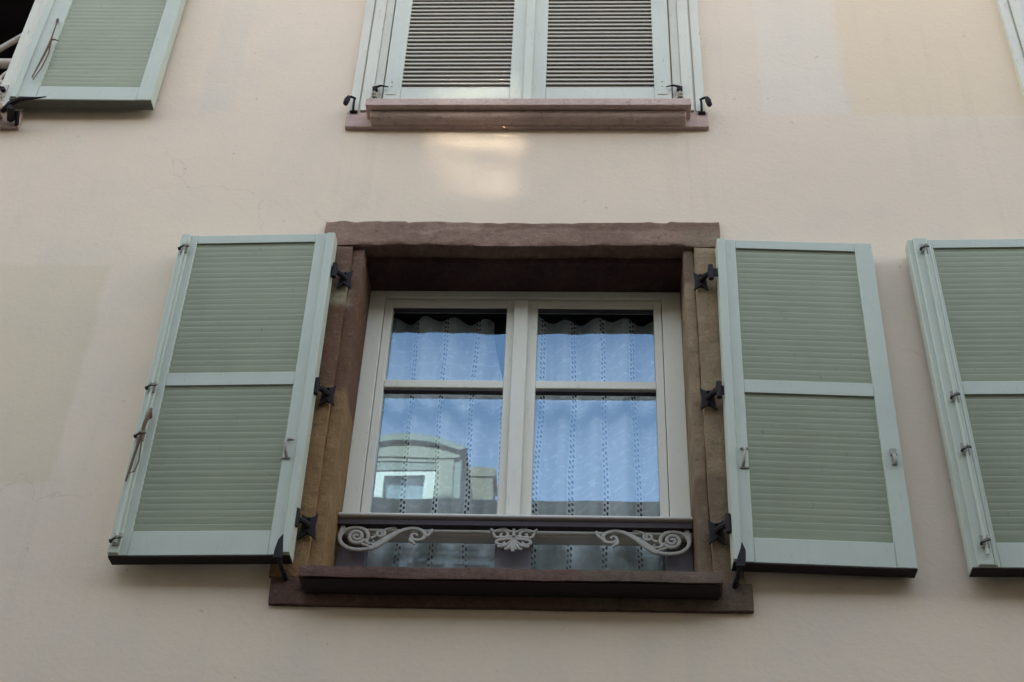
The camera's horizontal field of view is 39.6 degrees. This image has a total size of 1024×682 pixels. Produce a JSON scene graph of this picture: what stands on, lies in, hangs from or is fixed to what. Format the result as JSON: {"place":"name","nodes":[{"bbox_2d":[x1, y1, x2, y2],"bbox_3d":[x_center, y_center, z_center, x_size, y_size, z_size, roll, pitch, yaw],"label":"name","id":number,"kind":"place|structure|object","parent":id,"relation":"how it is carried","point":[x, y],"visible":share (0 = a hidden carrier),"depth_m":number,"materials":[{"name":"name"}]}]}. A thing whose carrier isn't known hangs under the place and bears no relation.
{"place":"outdoors","nodes":[
{"label":"outdoors","id":0,"kind":"place"},
{"label":"street","id":1,"kind":"structure","parent":0,"visible":0},
{"bbox_2d":[0,0,1023,681],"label":"town house","id":2,"kind":"structure","parent":1,"relation":"on","point":[886,128],"depth_m":4.86,"materials":[{"name":"paint"}]},
{"bbox_2d":[0,0,47,129],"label":"painted window surround","id":3,"kind":"object","parent":2,"relation":"attached to","point":[21,50],"visible":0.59,"depth_m":5.45,"materials":[{"name":"grey wood"}]},
{"bbox_2d":[0,58,11,85],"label":"window guard rail","id":4,"kind":"object","parent":3,"relation":"attached to","point":[4,63],"depth_m":5.65,"materials":[{"name":"beige metal"}]},
{"bbox_2d":[0,33,21,51],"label":"pole","id":5,"kind":"object","parent":3,"relation":"on","point":[9,43],"depth_m":5.78,"materials":[{"name":"metal"}]},
{"bbox_2d":[0,96,45,125],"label":"shutter dog","id":6,"kind":"object","parent":3,"relation":"attached to","point":[12,113],"visible":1,"depth_m":5.20},
{"bbox_2d":[9,0,185,109],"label":"window shutter","id":7,"kind":"object","parent":3,"relation":"attached to","point":[100,54],"depth_m":5.40,"materials":[{"name":"green paint"}]},
{"bbox_2d":[268,221,753,613],"bbox_3d":[0.014,0.214,4.443,1.358,1.484,0.331,0,-39,3],"label":"stone window surround","id":8,"kind":"object","parent":2,"relation":"attached to","point":[679,257],"visible":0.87,"depth_m":4.43,"materials":[{"name":"brown stone"}]},
{"bbox_2d":[107,233,336,564],"bbox_3d":[-0.862,0.127,4.372,0.518,1.237,0.081,-1,-39,3],"label":"window shutter","id":9,"kind":"object","parent":8,"relation":"attached to","point":[216,469],"depth_m":4.31,"materials":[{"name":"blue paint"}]},
{"bbox_2d":[273,534,288,580],"bbox_3d":[-0.642,0.606,3.977,0.026,0.095,0.104,-1,-39,5],"label":"shutter catch","id":10,"kind":"object","parent":8,"relation":"attached to","point":[278,552],"visible":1,"depth_m":3.94,"materials":[{"name":"black metal"}]},
{"bbox_2d":[336,291,693,571],"bbox_3d":[0.022,0.318,4.531,1.068,1.239,0.056,0,-39,3],"label":"casement window","id":11,"kind":"structure","parent":8,"relation":"attached to","point":[519,387],"depth_m":4.64,"materials":[{"name":"white paint"}]},
{"bbox_2d":[366,316,502,567],"bbox_3d":[-0.253,0.445,4.541,0.505,1.335,0.055,0,-39,3],"label":"lace curtain","id":12,"kind":"object","parent":11,"relation":"hanging from","point":[452,492],"visible":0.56,"depth_m":4.64,"materials":[{"name":"white fabric"}]},
{"bbox_2d":[531,317,664,570],"bbox_3d":[0.287,0.449,4.515,0.515,1.335,0.055,0,-39,3],"label":"lace curtain","id":13,"kind":"object","parent":11,"relation":"hanging from","point":[553,485],"visible":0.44,"depth_m":4.62,"materials":[{"name":"white fabric"}]},
{"bbox_2d":[337,512,692,555],"bbox_3d":[0.006,0.580,4.252,1.066,0.129,0.039,0,-39,3],"label":"window guard rail","id":14,"kind":"object","parent":8,"relation":"attached to","point":[507,524],"depth_m":4.26,"materials":[{"name":"grey metal"}]},
{"bbox_2d":[732,542,745,588],"bbox_3d":[0.623,0.619,3.914,0.033,0.095,0.103,0,-39,3],"label":"shutter catch","id":15,"kind":"object","parent":8,"relation":"attached to","point":[741,560],"visible":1,"depth_m":3.88,"materials":[{"name":"black metal"}]},
{"bbox_2d":[715,238,917,577],"bbox_3d":[0.893,0.152,4.296,0.504,1.221,0.071,2,-39,3],"label":"window shutter","id":16,"kind":"object","parent":8,"relation":"attached to","point":[816,482],"depth_m":4.23,"materials":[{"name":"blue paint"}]},
{"bbox_2d":[345,0,708,129],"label":"painted window surround","id":17,"kind":"object","parent":2,"relation":"attached to","point":[680,109],"visible":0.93,"depth_m":5.14,"materials":[{"name":"grey wood"}]},
{"bbox_2d":[343,95,356,112],"bbox_3d":[-0.592,-0.871,5.218,0.052,0.071,0.040,0,-39,3],"label":"shutter dog","id":18,"kind":"object","parent":17,"relation":"attached to","point":[346,101],"visible":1,"depth_m":5.21},
{"bbox_2d":[383,0,526,98],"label":"window shutter","id":19,"kind":"object","parent":17,"relation":"attached to","point":[457,48],"depth_m":5.41,"materials":[{"name":"grey paint"}]},
{"bbox_2d":[522,0,671,97],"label":"window shutter","id":20,"kind":"object","parent":17,"relation":"attached to","point":[596,48],"depth_m":5.38,"materials":[{"name":"grey paint"}]},
{"bbox_2d":[698,96,711,114],"bbox_3d":[0.699,-0.856,5.151,0.050,0.071,0.040,0,-39,3],"label":"shutter dog","id":21,"kind":"object","parent":17,"relation":"attached to","point":[708,103],"visible":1,"depth_m":5.14},
{"bbox_2d":[995,0,1023,98],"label":"shutter","id":22,"kind":"object","parent":2,"relation":"attached to","point":[1011,13],"visible":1,"depth_m":5.39,"materials":[{"name":"white wood"}]},
{"bbox_3d":[2.406,0.232,4.328,1.357,1.484,0.331,0,-39,3],"label":"stone window surround","id":23,"kind":"object","parent":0,"visible":0},
{"bbox_2d":[905,238,1023,576],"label":"window shutter","id":24,"kind":"object","parent":23,"relation":"attached to","point":[969,297],"depth_m":4.29,"materials":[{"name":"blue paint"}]}
]}

